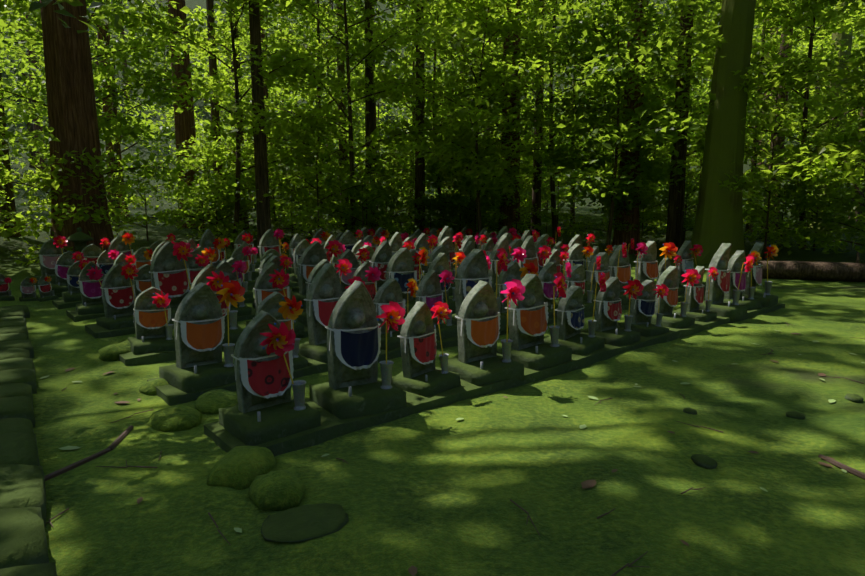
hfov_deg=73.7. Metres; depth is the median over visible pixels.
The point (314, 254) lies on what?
jizo statue
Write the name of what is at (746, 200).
understory bush
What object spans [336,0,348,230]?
cedar tree
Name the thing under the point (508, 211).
cedar tree
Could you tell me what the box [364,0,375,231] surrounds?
canopy tree
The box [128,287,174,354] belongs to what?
jizo statue
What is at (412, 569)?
forest litter
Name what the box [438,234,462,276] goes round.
jizo statue
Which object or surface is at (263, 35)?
cedar tree
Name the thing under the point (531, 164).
understory bush
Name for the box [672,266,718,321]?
jizo statue
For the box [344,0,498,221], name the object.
broadleaf tree
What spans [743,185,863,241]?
shrub
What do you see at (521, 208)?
shrub
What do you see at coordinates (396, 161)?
understory bush
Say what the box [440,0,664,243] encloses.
broadleaf tree
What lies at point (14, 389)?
edge stone
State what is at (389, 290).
jizo statue
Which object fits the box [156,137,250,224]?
shrub
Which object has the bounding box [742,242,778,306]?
jizo statue
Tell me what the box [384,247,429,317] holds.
jizo statue
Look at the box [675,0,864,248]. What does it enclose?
broadleaf tree
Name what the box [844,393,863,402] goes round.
mossy rock
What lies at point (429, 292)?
jizo statue
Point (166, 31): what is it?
broadleaf tree
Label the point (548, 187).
understory bush
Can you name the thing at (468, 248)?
jizo statue
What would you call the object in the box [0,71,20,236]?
canopy tree
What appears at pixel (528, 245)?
jizo statue
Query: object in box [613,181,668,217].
understory bush
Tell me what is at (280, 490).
mossy rock
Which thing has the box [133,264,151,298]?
jizo statue
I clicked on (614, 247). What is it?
jizo statue
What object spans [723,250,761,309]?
jizo statue
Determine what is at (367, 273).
jizo statue
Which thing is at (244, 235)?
jizo statue
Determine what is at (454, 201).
tree
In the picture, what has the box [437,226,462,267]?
jizo statue
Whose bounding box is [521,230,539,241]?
jizo statue
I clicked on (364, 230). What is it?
jizo statue
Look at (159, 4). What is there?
cedar tree
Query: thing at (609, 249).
jizo statue
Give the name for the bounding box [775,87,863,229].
understory bush
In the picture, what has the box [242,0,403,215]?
broadleaf tree
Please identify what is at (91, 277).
jizo statue
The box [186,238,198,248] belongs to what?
jizo statue
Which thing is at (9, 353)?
edge stone
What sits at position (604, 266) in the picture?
jizo statue
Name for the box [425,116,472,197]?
understory bush
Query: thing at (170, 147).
understory bush
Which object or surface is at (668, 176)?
shrub
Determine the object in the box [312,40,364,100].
broadleaf tree
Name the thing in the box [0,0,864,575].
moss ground
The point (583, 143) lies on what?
broadleaf tree
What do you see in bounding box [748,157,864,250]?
understory bush
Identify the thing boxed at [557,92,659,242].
tree
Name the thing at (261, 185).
canopy tree
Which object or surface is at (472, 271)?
jizo statue
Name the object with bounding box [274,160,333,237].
shrub
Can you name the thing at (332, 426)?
stone plinth
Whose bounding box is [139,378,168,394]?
mossy rock
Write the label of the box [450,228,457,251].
jizo statue
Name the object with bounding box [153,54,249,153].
broadleaf tree
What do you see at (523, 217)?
shrub
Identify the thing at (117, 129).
broadleaf tree
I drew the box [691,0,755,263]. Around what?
leaning tree
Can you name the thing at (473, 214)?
understory bush
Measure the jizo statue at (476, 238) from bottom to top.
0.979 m
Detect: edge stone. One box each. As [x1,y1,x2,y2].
[0,305,29,317]
[0,309,25,321]
[0,316,24,321]
[0,320,26,327]
[0,326,27,336]
[0,333,27,341]
[0,340,33,357]
[0,348,30,359]
[0,358,35,376]
[0,368,36,393]
[0,383,32,404]
[0,396,35,427]
[0,418,33,433]
[0,432,39,465]
[0,464,45,526]
[0,507,48,568]
[0,562,56,575]
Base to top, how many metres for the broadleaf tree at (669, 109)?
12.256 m
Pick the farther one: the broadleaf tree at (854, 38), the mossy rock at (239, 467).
the broadleaf tree at (854, 38)
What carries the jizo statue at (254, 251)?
on the moss ground
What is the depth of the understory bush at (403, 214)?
27.87 m
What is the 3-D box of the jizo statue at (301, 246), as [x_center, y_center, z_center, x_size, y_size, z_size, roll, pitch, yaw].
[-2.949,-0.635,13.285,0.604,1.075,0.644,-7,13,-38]
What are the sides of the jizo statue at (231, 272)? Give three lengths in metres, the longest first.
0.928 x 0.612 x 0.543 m
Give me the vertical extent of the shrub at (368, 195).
3.660 m
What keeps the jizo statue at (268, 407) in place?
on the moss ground
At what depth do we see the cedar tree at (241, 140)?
25.77 m
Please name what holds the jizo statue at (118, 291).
on the moss ground
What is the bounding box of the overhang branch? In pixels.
[29,0,129,35]
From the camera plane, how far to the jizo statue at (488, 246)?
14.88 m
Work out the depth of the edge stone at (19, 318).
8.42 m
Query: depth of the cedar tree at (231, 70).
55.45 m
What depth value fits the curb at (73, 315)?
8.98 m
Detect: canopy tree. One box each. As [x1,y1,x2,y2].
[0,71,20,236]
[249,0,270,255]
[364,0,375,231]
[530,0,544,236]
[675,0,693,250]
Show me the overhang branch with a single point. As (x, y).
(63, 11)
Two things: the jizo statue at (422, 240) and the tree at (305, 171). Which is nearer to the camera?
the jizo statue at (422, 240)
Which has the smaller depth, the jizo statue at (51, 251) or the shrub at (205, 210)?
the jizo statue at (51, 251)
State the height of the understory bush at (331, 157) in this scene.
6.711 m
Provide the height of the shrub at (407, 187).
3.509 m
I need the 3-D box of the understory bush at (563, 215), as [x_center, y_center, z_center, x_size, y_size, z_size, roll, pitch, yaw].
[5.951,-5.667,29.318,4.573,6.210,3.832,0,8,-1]
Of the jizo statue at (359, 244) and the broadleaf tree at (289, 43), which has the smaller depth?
the jizo statue at (359, 244)
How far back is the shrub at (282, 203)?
22.49 m
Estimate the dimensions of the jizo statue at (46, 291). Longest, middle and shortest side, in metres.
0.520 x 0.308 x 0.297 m
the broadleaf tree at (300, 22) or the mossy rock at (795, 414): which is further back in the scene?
the broadleaf tree at (300, 22)
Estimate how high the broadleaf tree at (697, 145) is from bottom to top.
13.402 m
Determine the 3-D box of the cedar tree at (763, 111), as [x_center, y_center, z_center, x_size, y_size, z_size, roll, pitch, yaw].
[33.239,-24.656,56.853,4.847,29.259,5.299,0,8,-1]
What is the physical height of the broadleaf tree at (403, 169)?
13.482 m
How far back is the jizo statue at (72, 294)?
10.37 m
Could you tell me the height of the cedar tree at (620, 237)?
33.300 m
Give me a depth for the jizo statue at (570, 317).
6.62 m
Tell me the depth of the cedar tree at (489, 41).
29.52 m
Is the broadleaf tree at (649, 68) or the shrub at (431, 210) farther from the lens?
the broadleaf tree at (649, 68)
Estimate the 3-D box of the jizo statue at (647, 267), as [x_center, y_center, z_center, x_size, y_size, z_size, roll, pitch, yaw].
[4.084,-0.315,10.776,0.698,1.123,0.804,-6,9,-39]
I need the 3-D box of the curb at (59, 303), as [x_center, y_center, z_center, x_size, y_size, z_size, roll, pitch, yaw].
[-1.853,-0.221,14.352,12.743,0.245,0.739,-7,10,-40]
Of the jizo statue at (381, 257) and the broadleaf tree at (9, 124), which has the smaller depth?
the jizo statue at (381, 257)
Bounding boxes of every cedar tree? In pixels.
[7,9,36,167]
[24,12,50,187]
[40,0,113,252]
[94,34,101,116]
[96,7,129,217]
[120,1,130,106]
[142,0,196,19]
[168,0,205,227]
[206,0,225,228]
[227,4,235,168]
[231,7,248,229]
[260,15,270,212]
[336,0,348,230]
[372,5,378,225]
[414,0,424,232]
[485,0,493,227]
[498,0,521,235]
[612,0,648,253]
[665,0,686,243]
[757,5,773,171]
[760,0,794,228]
[767,27,779,166]
[808,0,852,230]
[848,75,864,225]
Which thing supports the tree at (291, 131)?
on the moss ground
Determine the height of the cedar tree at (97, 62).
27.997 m
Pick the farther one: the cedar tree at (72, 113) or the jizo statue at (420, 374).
the cedar tree at (72, 113)
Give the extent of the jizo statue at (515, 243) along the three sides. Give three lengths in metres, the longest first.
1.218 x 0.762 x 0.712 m
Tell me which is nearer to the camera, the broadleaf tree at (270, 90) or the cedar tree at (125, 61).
the broadleaf tree at (270, 90)
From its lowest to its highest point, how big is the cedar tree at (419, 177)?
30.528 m
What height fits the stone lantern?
1.310 m
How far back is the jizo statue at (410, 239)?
15.02 m
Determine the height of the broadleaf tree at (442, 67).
16.882 m
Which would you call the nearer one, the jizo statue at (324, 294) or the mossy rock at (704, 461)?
the mossy rock at (704, 461)
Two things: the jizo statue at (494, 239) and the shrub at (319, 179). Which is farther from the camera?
the shrub at (319, 179)
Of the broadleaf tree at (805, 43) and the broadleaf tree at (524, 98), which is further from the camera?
the broadleaf tree at (524, 98)
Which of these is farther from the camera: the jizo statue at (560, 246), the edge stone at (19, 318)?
the jizo statue at (560, 246)
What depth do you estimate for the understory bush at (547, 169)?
37.36 m
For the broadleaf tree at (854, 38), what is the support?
on the moss ground
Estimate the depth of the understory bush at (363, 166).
37.65 m
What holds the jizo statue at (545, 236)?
on the moss ground
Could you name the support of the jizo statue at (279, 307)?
on the moss ground
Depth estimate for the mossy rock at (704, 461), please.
3.85 m
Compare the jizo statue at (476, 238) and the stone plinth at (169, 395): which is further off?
the jizo statue at (476, 238)
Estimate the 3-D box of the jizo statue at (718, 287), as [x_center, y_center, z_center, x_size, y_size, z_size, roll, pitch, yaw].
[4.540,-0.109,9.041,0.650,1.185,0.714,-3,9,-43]
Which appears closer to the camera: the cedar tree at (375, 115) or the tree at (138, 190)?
the tree at (138, 190)
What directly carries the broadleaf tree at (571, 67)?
on the moss ground
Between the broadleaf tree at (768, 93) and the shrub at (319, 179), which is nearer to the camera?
the shrub at (319, 179)
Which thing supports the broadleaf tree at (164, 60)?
on the moss ground
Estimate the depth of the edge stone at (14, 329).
7.51 m
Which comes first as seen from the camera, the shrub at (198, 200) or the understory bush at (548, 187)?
the shrub at (198, 200)
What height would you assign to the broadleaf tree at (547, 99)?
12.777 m
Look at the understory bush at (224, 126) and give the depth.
36.18 m
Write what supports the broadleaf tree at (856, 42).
on the moss ground
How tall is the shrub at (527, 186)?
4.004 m
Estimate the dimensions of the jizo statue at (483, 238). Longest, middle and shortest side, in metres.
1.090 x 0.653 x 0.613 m
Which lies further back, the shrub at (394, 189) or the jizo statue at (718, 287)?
the shrub at (394, 189)
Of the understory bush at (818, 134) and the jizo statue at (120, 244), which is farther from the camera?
the understory bush at (818, 134)
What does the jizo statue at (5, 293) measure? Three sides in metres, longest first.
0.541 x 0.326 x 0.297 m
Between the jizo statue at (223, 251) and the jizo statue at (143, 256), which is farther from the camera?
the jizo statue at (223, 251)
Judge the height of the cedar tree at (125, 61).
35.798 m
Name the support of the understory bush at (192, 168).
on the moss ground
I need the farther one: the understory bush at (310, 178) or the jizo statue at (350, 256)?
the understory bush at (310, 178)
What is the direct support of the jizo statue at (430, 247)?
on the moss ground
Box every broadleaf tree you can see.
[0,0,47,177]
[0,0,60,192]
[0,0,160,150]
[0,0,219,220]
[0,0,221,183]
[0,50,39,126]
[92,0,362,247]
[132,15,199,88]
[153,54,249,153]
[158,0,346,217]
[173,5,297,169]
[189,32,251,170]
[215,0,414,230]
[221,0,473,232]
[231,76,364,194]
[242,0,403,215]
[269,16,325,111]
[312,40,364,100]
[330,0,531,224]
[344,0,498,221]
[345,65,412,165]
[366,0,589,232]
[379,31,467,164]
[391,4,561,140]
[402,17,478,136]
[437,5,573,171]
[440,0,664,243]
[472,54,600,159]
[478,0,656,226]
[479,70,544,136]
[519,0,727,252]
[554,0,703,155]
[555,0,826,238]
[579,43,710,201]
[649,72,701,153]
[653,0,854,166]
[655,0,770,211]
[666,0,864,232]
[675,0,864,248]
[730,0,864,192]
[745,23,864,211]
[766,27,864,162]
[777,0,864,127]
[791,36,859,93]
[793,8,864,167]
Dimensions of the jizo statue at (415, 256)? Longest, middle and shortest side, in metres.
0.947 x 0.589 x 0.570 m
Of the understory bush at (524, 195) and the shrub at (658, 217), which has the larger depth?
the understory bush at (524, 195)
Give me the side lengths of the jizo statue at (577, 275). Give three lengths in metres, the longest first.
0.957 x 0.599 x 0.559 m
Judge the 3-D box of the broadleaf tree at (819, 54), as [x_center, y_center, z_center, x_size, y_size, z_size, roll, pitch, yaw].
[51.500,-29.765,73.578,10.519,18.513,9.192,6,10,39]
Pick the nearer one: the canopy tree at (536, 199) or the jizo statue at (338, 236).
the jizo statue at (338, 236)
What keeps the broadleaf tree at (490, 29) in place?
on the moss ground
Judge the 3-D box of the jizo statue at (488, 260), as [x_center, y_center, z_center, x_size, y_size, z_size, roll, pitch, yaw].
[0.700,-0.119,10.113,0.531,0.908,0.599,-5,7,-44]
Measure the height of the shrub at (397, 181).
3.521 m
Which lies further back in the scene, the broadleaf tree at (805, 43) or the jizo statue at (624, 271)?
the broadleaf tree at (805, 43)
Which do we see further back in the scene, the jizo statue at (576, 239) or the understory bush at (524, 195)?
the understory bush at (524, 195)
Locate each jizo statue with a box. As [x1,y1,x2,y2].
[0,274,14,300]
[19,277,37,300]
[34,235,67,283]
[37,275,58,301]
[51,251,84,292]
[62,259,89,302]
[76,261,104,314]
[81,238,109,264]
[96,249,118,274]
[96,263,138,329]
[108,233,134,259]
[113,253,135,280]
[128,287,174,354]
[132,247,153,268]
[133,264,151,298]
[149,233,175,251]
[149,241,193,322]
[150,241,177,262]
[159,280,244,392]
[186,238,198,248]
[186,250,209,286]
[190,264,243,344]
[194,246,215,263]
[199,229,225,266]
[216,260,251,315]
[219,238,229,262]
[219,310,320,445]
[226,258,253,298]
[230,246,255,286]
[234,230,259,268]
[240,241,258,276]
[246,262,303,336]
[252,255,292,308]
[253,253,287,294]
[255,229,291,273]
[255,242,289,282]
[255,291,307,369]
[289,233,308,272]
[289,238,321,281]
[291,240,341,308]
[292,257,300,291]
[297,258,351,326]
[298,263,364,362]
[309,280,405,419]
[311,228,329,243]
[323,235,345,261]
[330,249,342,267]
[334,248,369,293]
[335,232,342,240]
[339,230,363,250]
[351,240,371,255]
[352,261,380,301]
[356,227,374,242]
[356,236,385,265]
[362,235,379,251]
[369,241,392,290]
[373,227,389,247]
[374,278,417,350]
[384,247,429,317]
[389,232,414,254]
[391,301,460,396]
[402,237,416,244]
[409,249,424,294]
[413,228,429,237]
[414,233,437,279]
[416,270,457,339]
[425,251,465,310]
[427,228,442,247]
[427,235,462,291]
[428,241,433,268]
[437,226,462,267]
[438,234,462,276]
[442,248,508,334]
[448,279,524,385]
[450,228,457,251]
[450,255,490,297]
[456,235,486,268]
[457,227,472,250]
[458,235,479,251]
[462,241,486,255]
[477,228,496,248]
[478,231,497,248]
[482,238,493,255]
[488,235,526,295]
[495,261,538,315]
[496,226,516,242]
[497,272,571,370]
[500,233,520,244]
[509,230,538,273]
[518,236,551,277]
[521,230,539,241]
[534,237,554,271]
[538,262,571,317]
[541,227,560,258]
[544,249,568,292]
[544,273,605,355]
[551,241,569,275]
[555,256,600,311]
[562,233,594,274]
[565,244,593,289]
[580,276,643,345]
[583,242,626,304]
[584,245,612,279]
[607,238,633,280]
[608,242,647,303]
[617,280,668,336]
[634,241,677,282]
[651,266,700,328]
[657,255,684,295]
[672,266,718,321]
[676,241,705,290]
[699,243,753,321]
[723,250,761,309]
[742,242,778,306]
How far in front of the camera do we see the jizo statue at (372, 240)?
16.40 m
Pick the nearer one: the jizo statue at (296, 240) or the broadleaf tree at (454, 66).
the jizo statue at (296, 240)
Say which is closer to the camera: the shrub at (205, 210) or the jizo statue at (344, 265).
the jizo statue at (344, 265)
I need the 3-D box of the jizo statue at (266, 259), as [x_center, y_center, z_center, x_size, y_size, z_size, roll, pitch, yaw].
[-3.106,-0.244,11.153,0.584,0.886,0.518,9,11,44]
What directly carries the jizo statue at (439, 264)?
on the moss ground
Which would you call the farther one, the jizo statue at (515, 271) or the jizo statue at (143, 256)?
the jizo statue at (143, 256)
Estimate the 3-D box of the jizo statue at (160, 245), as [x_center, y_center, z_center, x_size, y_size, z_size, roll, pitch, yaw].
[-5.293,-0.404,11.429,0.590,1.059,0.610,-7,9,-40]
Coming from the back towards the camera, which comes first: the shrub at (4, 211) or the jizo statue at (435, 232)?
the jizo statue at (435, 232)
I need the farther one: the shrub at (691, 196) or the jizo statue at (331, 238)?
the shrub at (691, 196)
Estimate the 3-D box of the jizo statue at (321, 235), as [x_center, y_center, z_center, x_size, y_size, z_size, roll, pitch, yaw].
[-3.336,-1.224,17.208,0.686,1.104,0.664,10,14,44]
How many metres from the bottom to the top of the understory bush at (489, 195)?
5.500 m
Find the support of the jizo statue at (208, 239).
on the moss ground
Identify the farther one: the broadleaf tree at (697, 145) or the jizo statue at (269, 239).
the broadleaf tree at (697, 145)
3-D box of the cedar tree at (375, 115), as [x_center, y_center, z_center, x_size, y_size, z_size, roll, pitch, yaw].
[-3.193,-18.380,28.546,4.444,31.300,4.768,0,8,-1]
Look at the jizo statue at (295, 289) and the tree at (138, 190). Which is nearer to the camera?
the jizo statue at (295, 289)
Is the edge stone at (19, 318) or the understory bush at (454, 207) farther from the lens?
the understory bush at (454, 207)
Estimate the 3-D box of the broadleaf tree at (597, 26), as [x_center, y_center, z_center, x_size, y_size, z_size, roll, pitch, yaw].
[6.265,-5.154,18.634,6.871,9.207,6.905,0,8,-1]
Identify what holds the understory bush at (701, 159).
on the moss ground
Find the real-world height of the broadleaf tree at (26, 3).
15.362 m
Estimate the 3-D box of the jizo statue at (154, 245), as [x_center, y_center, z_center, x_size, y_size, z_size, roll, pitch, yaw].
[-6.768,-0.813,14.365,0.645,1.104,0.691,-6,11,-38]
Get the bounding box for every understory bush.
[0,144,156,266]
[136,166,284,245]
[140,109,211,200]
[170,126,234,226]
[196,124,248,181]
[200,136,255,203]
[207,163,293,231]
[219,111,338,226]
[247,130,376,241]
[248,165,323,224]
[283,130,348,209]
[290,100,360,225]
[295,145,393,230]
[303,168,418,237]
[315,139,358,202]
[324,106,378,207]
[337,164,414,200]
[362,140,451,230]
[381,150,414,195]
[383,172,433,210]
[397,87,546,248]
[398,158,493,233]
[408,131,522,229]
[411,135,500,233]
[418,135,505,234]
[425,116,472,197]
[427,135,508,235]
[430,86,511,229]
[464,141,560,202]
[468,177,549,222]
[520,128,575,231]
[523,118,598,230]
[526,133,581,206]
[526,168,578,211]
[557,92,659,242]
[583,149,670,224]
[589,83,696,225]
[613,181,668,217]
[654,124,766,210]
[658,138,702,212]
[691,171,777,227]
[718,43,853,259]
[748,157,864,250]
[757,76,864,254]
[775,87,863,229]
[780,55,864,227]
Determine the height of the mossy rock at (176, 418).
0.180 m
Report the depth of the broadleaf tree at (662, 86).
36.17 m
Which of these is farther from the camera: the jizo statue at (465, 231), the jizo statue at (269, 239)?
the jizo statue at (465, 231)
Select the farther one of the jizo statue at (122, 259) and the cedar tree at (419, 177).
the cedar tree at (419, 177)
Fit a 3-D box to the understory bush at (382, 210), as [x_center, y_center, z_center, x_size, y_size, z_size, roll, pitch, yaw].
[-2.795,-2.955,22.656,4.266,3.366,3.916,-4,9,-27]
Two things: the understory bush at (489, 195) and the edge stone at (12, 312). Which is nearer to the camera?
the edge stone at (12, 312)
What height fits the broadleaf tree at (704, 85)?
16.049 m
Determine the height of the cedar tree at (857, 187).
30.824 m
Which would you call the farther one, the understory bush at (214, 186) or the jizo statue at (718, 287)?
the understory bush at (214, 186)
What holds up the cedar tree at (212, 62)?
on the moss ground
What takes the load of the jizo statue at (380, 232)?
on the moss ground
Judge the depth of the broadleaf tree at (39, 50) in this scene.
27.87 m
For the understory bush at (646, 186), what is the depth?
30.61 m
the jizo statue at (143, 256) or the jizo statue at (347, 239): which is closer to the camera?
the jizo statue at (143, 256)
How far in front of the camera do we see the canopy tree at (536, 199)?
26.40 m
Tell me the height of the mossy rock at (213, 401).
0.141 m
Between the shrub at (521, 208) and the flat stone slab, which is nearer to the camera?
the flat stone slab
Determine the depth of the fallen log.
13.82 m
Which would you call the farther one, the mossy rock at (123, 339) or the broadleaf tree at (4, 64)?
the broadleaf tree at (4, 64)
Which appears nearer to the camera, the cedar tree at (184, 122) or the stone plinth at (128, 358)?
the stone plinth at (128, 358)
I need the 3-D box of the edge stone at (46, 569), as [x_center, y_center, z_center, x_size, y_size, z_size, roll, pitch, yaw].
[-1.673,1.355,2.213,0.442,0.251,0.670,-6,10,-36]
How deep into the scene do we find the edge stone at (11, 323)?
7.99 m
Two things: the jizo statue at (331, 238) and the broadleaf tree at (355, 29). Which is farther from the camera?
the broadleaf tree at (355, 29)
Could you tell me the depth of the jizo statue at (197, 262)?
10.12 m
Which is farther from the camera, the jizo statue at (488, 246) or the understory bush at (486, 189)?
the understory bush at (486, 189)
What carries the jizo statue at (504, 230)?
on the moss ground
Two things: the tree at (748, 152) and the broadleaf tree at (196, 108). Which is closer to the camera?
the tree at (748, 152)
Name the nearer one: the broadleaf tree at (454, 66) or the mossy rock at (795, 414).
the mossy rock at (795, 414)
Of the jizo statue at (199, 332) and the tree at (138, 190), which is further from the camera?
the tree at (138, 190)
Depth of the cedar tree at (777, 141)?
29.08 m
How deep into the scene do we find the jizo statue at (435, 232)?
19.99 m
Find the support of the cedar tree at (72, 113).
on the moss ground
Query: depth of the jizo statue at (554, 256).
11.50 m
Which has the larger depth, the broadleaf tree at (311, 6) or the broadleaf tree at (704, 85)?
the broadleaf tree at (704, 85)
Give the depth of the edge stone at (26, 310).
9.27 m
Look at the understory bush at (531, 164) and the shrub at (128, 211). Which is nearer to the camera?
the shrub at (128, 211)
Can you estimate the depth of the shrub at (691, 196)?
24.67 m
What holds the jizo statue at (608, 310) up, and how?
on the moss ground
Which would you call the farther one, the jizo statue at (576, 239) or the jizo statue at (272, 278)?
the jizo statue at (576, 239)
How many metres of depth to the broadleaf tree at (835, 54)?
24.85 m
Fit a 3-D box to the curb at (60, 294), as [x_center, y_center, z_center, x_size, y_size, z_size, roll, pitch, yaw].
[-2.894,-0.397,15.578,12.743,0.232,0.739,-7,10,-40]
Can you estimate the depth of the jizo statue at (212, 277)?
7.17 m
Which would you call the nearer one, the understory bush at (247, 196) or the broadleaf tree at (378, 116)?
the understory bush at (247, 196)
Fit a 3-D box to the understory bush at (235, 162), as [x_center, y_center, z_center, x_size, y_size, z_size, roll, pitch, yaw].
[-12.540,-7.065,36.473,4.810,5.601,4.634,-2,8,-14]
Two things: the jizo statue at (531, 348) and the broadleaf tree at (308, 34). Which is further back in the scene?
the broadleaf tree at (308, 34)
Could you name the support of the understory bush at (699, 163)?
on the moss ground
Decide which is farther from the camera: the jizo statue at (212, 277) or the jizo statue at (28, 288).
the jizo statue at (28, 288)
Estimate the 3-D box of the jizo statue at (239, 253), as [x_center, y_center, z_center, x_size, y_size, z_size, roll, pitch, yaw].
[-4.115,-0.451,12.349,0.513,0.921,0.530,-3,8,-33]
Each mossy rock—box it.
[98,340,130,360]
[118,335,135,342]
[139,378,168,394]
[146,405,201,431]
[195,389,237,413]
[207,446,276,489]
[248,470,305,510]
[683,407,696,414]
[691,454,716,468]
[786,411,804,418]
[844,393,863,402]
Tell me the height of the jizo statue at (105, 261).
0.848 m
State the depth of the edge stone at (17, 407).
4.58 m
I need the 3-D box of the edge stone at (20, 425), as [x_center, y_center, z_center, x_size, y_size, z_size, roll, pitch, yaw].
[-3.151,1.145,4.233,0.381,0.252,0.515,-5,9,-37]
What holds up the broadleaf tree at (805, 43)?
on the moss ground
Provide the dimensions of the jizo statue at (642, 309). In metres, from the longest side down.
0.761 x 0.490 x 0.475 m
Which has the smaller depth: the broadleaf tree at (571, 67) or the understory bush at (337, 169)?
the understory bush at (337, 169)
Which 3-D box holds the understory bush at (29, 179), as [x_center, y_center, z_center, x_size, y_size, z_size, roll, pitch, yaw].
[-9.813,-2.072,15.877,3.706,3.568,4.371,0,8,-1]
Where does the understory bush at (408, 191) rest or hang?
on the moss ground
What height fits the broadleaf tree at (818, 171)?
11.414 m
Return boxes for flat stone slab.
[261,503,348,541]
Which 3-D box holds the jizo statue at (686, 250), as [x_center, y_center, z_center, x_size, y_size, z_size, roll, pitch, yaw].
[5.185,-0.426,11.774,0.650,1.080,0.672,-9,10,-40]
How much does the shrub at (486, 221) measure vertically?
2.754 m
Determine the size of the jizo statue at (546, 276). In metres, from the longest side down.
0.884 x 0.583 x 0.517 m
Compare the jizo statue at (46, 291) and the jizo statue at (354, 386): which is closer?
the jizo statue at (354, 386)
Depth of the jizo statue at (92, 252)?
13.35 m
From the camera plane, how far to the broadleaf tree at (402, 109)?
52.40 m
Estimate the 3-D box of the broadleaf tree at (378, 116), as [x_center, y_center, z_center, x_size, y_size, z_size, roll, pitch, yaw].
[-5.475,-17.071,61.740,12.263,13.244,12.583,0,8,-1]
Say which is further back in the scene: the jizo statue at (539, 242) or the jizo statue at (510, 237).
the jizo statue at (510, 237)
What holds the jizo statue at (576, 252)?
on the moss ground
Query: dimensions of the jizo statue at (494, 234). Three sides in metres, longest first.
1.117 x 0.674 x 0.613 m
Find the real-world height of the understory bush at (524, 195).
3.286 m
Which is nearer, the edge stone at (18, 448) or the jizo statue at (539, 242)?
the edge stone at (18, 448)
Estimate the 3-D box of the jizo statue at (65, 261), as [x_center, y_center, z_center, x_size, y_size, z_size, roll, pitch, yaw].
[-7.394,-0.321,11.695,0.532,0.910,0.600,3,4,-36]
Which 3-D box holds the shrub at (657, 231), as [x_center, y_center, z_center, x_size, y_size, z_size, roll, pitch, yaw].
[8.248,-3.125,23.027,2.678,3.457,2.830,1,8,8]
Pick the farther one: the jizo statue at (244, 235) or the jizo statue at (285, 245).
the jizo statue at (244, 235)
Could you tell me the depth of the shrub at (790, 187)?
19.27 m
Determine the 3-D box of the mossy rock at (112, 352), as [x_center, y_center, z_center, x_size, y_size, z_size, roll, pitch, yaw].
[-3.648,0.758,6.781,0.465,0.250,0.582,2,8,12]
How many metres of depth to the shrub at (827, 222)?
17.20 m
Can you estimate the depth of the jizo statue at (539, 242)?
13.58 m
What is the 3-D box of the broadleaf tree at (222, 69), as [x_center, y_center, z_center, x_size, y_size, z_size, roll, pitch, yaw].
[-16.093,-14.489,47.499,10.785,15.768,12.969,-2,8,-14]
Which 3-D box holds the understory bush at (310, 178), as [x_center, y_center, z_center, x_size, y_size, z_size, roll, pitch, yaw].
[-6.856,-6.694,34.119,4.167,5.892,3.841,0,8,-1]
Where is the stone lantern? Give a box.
[66,227,93,260]
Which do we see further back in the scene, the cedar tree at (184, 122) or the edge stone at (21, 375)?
the cedar tree at (184, 122)
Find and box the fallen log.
[758,252,864,281]
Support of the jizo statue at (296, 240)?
on the moss ground
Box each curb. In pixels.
[52,280,297,308]
[54,273,292,296]
[66,267,562,321]
[85,275,585,338]
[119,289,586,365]
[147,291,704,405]
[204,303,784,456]
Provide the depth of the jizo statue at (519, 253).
10.48 m
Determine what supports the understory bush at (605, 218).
on the moss ground
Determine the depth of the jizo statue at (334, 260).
11.99 m
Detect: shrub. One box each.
[0,190,31,235]
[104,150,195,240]
[106,180,169,235]
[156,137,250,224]
[160,180,240,239]
[164,181,256,239]
[256,179,327,237]
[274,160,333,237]
[307,161,417,238]
[359,167,435,240]
[375,173,414,231]
[376,158,412,232]
[405,183,455,235]
[454,199,498,236]
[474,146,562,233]
[486,167,542,225]
[487,183,530,221]
[520,164,550,223]
[602,177,685,244]
[606,173,669,239]
[645,178,698,231]
[647,150,701,226]
[652,167,700,241]
[743,176,844,251]
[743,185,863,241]
[802,185,864,252]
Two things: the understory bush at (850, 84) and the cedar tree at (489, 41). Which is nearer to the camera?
the understory bush at (850, 84)
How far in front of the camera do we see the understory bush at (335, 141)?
41.53 m
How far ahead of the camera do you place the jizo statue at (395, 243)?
12.91 m
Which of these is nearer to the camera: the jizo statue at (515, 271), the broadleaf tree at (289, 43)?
the jizo statue at (515, 271)
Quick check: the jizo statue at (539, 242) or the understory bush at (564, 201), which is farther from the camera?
the understory bush at (564, 201)
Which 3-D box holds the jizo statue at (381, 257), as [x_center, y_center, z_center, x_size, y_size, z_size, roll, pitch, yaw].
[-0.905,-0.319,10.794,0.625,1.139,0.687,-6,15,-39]
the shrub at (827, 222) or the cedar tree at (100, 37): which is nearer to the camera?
the shrub at (827, 222)
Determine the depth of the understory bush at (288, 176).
29.58 m
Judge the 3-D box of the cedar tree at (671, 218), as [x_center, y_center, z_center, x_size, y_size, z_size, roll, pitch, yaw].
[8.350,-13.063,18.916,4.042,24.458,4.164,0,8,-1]
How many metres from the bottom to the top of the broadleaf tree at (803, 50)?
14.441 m
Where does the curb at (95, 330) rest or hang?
on the moss ground
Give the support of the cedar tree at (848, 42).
on the moss ground
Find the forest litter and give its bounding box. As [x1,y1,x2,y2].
[40,322,864,575]
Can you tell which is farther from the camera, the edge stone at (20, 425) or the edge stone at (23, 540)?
the edge stone at (20, 425)
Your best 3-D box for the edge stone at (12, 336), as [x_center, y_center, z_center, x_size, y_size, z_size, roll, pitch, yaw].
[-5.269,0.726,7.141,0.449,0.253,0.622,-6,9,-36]
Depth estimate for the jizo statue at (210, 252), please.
11.66 m
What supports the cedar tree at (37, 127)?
on the moss ground
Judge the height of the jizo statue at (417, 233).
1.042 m

